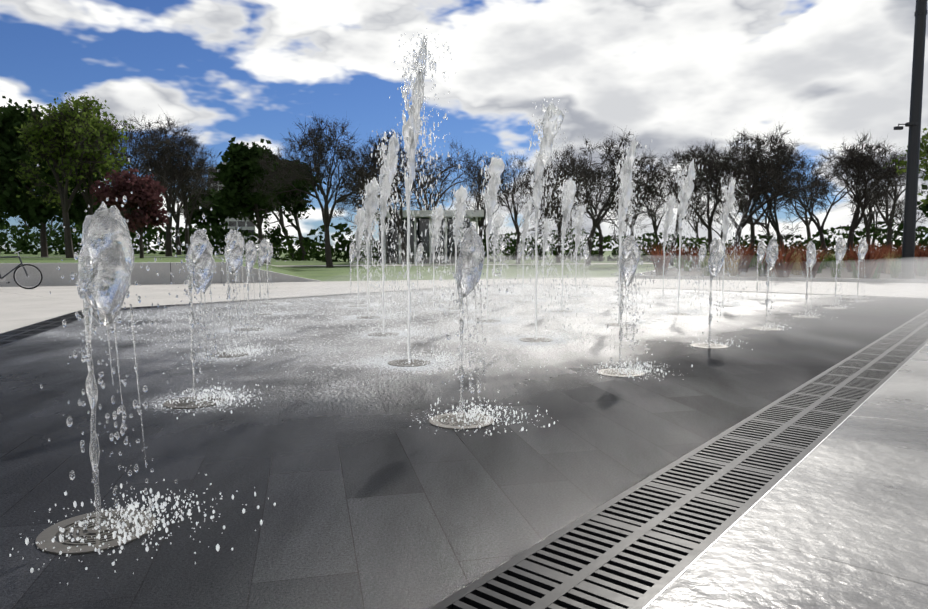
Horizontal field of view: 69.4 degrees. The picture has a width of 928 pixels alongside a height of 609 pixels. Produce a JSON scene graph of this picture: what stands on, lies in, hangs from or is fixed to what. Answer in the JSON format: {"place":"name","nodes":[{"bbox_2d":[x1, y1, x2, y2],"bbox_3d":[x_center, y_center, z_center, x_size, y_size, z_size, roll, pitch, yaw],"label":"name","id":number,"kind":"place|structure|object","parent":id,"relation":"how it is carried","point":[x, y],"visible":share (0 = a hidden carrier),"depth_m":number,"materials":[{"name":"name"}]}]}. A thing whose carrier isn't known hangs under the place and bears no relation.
{"place":"outdoors","nodes":[
{"label":"outdoors","id":0,"kind":"place"},
{"bbox_2d":[0,311,77,332],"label":"plaza","id":1,"kind":"structure","parent":0,"point":[11,320],"depth_m":10.37,"materials":[{"name":"concrete"}]},
{"bbox_2d":[0,251,309,278],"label":"raised lawn","id":2,"kind":"structure","parent":0,"point":[50,258],"depth_m":33.80,"materials":[{"name":"green plant"}]},
{"bbox_2d":[0,280,514,311],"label":"plaza","id":3,"kind":"structure","parent":0,"point":[42,298],"depth_m":16.17,"materials":[{"name":"beige stone"}]},
{"bbox_2d":[0,251,42,288],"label":"parked bicycle","id":4,"kind":"object","parent":3,"relation":"on","point":[3,278],"visible":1,"depth_m":17.83,"materials":[{"name":"black metal"}]},
{"bbox_2d":[0,96,927,261],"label":"tree","id":5,"kind":"object","parent":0,"point":[240,169],"depth_m":48.74,"materials":[{"name":"green plant"}]},
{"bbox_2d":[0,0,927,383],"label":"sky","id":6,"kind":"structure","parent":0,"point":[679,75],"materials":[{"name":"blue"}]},
{"bbox_2d":[257,251,843,281],"bbox_3d":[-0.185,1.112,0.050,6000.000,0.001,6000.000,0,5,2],"label":"ground sheet","id":7,"kind":"object","parent":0,"point":[323,273],"depth_m":39.51,"materials":[{"name":"green plant"}]},
{"bbox_2d":[0,262,320,285],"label":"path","id":8,"kind":"structure","parent":7,"relation":"on","point":[51,274],"depth_m":20.69,"materials":[{"name":"concrete"}]},
{"bbox_2d":[208,162,255,246],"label":"tower block facade","id":9,"kind":"structure","parent":7,"relation":"on","point":[243,228],"depth_m":224.48,"materials":[{"name":"grey concrete"}]},
{"bbox_2d":[209,169,253,250],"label":"tower block glazing","id":10,"kind":"structure","parent":9,"relation":"attached to","point":[243,224],"depth_m":225.13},
{"bbox_2d":[59,224,708,260],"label":"hedge shrubs","id":11,"kind":"object","parent":7,"relation":"on","point":[298,254],"visible":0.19,"depth_m":73.55,"materials":[{"name":"green plant"}]},
{"bbox_2d":[368,217,477,263],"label":"pergola columns","id":12,"kind":"structure","parent":7,"relation":"on","point":[430,237],"depth_m":57.39,"materials":[{"name":"grey metal"}]},
{"bbox_2d":[374,210,483,221],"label":"pavilion roof","id":13,"kind":"structure","parent":12,"relation":"on","point":[478,213],"depth_m":56.66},
{"bbox_2d":[379,218,471,262],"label":"glass wall","id":14,"kind":"structure","parent":7,"relation":"on","point":[423,226],"depth_m":58.85,"materials":[{"name":"clear glass"}]},
{"bbox_2d":[212,256,676,265],"bbox_3d":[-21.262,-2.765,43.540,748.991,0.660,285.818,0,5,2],"label":"park footpath","id":15,"kind":"structure","parent":7,"relation":"on","point":[410,265],"depth_m":48.03,"materials":[{"name":"grey concrete"}]},
{"bbox_2d":[0,284,927,608],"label":"paving","id":16,"kind":"structure","parent":7,"relation":"on","point":[376,492],"depth_m":3.69,"materials":[{"name":"stone"}]},
{"bbox_2d":[37,158,671,529],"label":"water droplets","id":17,"kind":"object","parent":16,"relation":"on","point":[84,358],"visible":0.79,"depth_m":2.58,"materials":[{"name":"clear liquid"}]},
{"bbox_2d":[78,201,639,529],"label":"fountain jets","id":18,"kind":"object","parent":16,"relation":"on","point":[113,233],"visible":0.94,"depth_m":2.46,"materials":[{"name":"clear liquid"}]},
{"bbox_2d":[54,303,799,545],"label":"dark nozzle grate slots","id":19,"kind":"object","parent":16,"relation":"on","point":[77,534],"visible":0.19,"depth_m":2.47,"materials":[{"name":"black metal"}]},
{"bbox_2d":[9,284,876,584],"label":"water splashes","id":20,"kind":"object","parent":16,"relation":"on","point":[217,402],"visible":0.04,"depth_m":6.56,"materials":[{"name":"liquid"}]},
{"bbox_2d":[35,286,863,554],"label":"fountain nozzle covers","id":21,"kind":"object","parent":16,"relation":"on","point":[48,534],"visible":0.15,"depth_m":2.63,"materials":[{"name":"stainless steel"}]},
{"bbox_2d":[355,34,734,362],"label":"fountain jets","id":22,"kind":"object","parent":16,"relation":"on","point":[549,130],"visible":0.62,"depth_m":9.21,"materials":[{"name":"liquid"}]},
{"bbox_2d":[245,236,867,345],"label":"fountain jets","id":23,"kind":"object","parent":16,"relation":"on","point":[717,252],"visible":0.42,"depth_m":10.42,"materials":[{"name":"liquid"}]},
{"bbox_2d":[239,28,877,360],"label":"water droplets","id":24,"kind":"object","parent":16,"relation":"on","point":[410,130],"visible":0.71,"depth_m":9.67,"materials":[{"name":"liquid"}]},
{"bbox_2d":[0,91,927,267],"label":"bare trees","id":25,"kind":"object","parent":7,"relation":"on","point":[715,154],"visible":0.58,"depth_m":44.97,"materials":[{"name":"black plant"}]},
{"bbox_2d":[10,92,927,209],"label":"spring tree leaves","id":26,"kind":"object","parent":25,"relation":"on","point":[94,110],"visible":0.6,"depth_m":35.10,"materials":[{"name":"green plant"}]},
{"bbox_2d":[634,266,927,282],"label":"planting bed kerb","id":27,"kind":"structure","parent":7,"relation":"on","point":[787,279],"depth_m":22.76,"materials":[{"name":"grey concrete"}]},
{"bbox_2d":[642,265,927,278],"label":"planting bed soil","id":28,"kind":"structure","parent":7,"relation":"on","point":[828,271],"depth_m":27.60,"materials":[{"name":"brown soil"}]},
{"bbox_2d":[665,247,901,275],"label":"shrubs","id":29,"kind":"object","parent":28,"relation":"on","point":[799,267],"visible":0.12,"depth_m":27.95,"materials":[{"name":"red plant"}]},
{"bbox_2d":[640,239,927,278],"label":"shrubs","id":30,"kind":"object","parent":28,"relation":"on","point":[874,253],"visible":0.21,"depth_m":26.09,"materials":[{"name":"plant"}]},
{"bbox_2d":[675,252,927,278],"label":"green grasses","id":31,"kind":"object","parent":28,"relation":"on","point":[828,261],"depth_m":25.75,"materials":[{"name":"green plant"}]},
{"bbox_2d":[646,343,927,608],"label":"pavement","id":32,"kind":"structure","parent":7,"relation":"on","point":[837,518],"depth_m":2.47,"materials":[{"name":"grey stone"}]},
{"label":"drain channel bottom","id":33,"kind":"object","parent":7,"relation":"on","visible":0},
{"bbox_2d":[121,283,524,309],"bbox_3d":[-2.178,-0.284,16.539,0.475,0.022,12.905,4,6,40],"label":"drain grate","id":34,"kind":"object","parent":33,"relation":"on","point":[143,307],"visible":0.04,"depth_m":13.90,"materials":[{"name":"metal"}]},
{"label":"drain channel bottom","id":35,"kind":"object","parent":7,"relation":"on","visible":0},
{"bbox_2d":[0,312,93,346],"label":"drain grate","id":36,"kind":"object","parent":35,"relation":"on","point":[12,336],"visible":0.69,"depth_m":8.91,"materials":[{"name":"metal"}]},
{"label":"drain channel bottom","id":37,"kind":"object","parent":7,"relation":"on","visible":0},
{"bbox_2d":[429,310,927,608],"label":"drain grate","id":38,"kind":"object","parent":37,"relation":"on","point":[642,544],"visible":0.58,"depth_m":2.68,"materials":[{"name":"metal"}]},
{"bbox_2d":[643,342,927,608],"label":"metal edging strip","id":39,"kind":"object","parent":37,"relation":"on","point":[680,574],"visible":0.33,"depth_m":2.66,"materials":[{"name":"silver metal"}]},
{"bbox_2d":[480,277,927,297],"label":"plaza","id":40,"kind":"structure","parent":0,"point":[790,286],"depth_m":19.87,"materials":[{"name":"concrete"}]},
{"bbox_2d":[894,0,927,278],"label":"lighting mast","id":41,"kind":"object","parent":40,"relation":"on","point":[913,124],"visible":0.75,"depth_m":22.97,"materials":[{"name":"black metal"}]},
{"label":"drain channel bottom","id":42,"kind":"object","parent":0,"visible":0},
{"bbox_2d":[528,283,926,298],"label":"drain grate","id":43,"kind":"object","parent":42,"relation":"on","point":[755,291],"depth_m":16.55,"materials":[{"name":"metal"}]}
]}

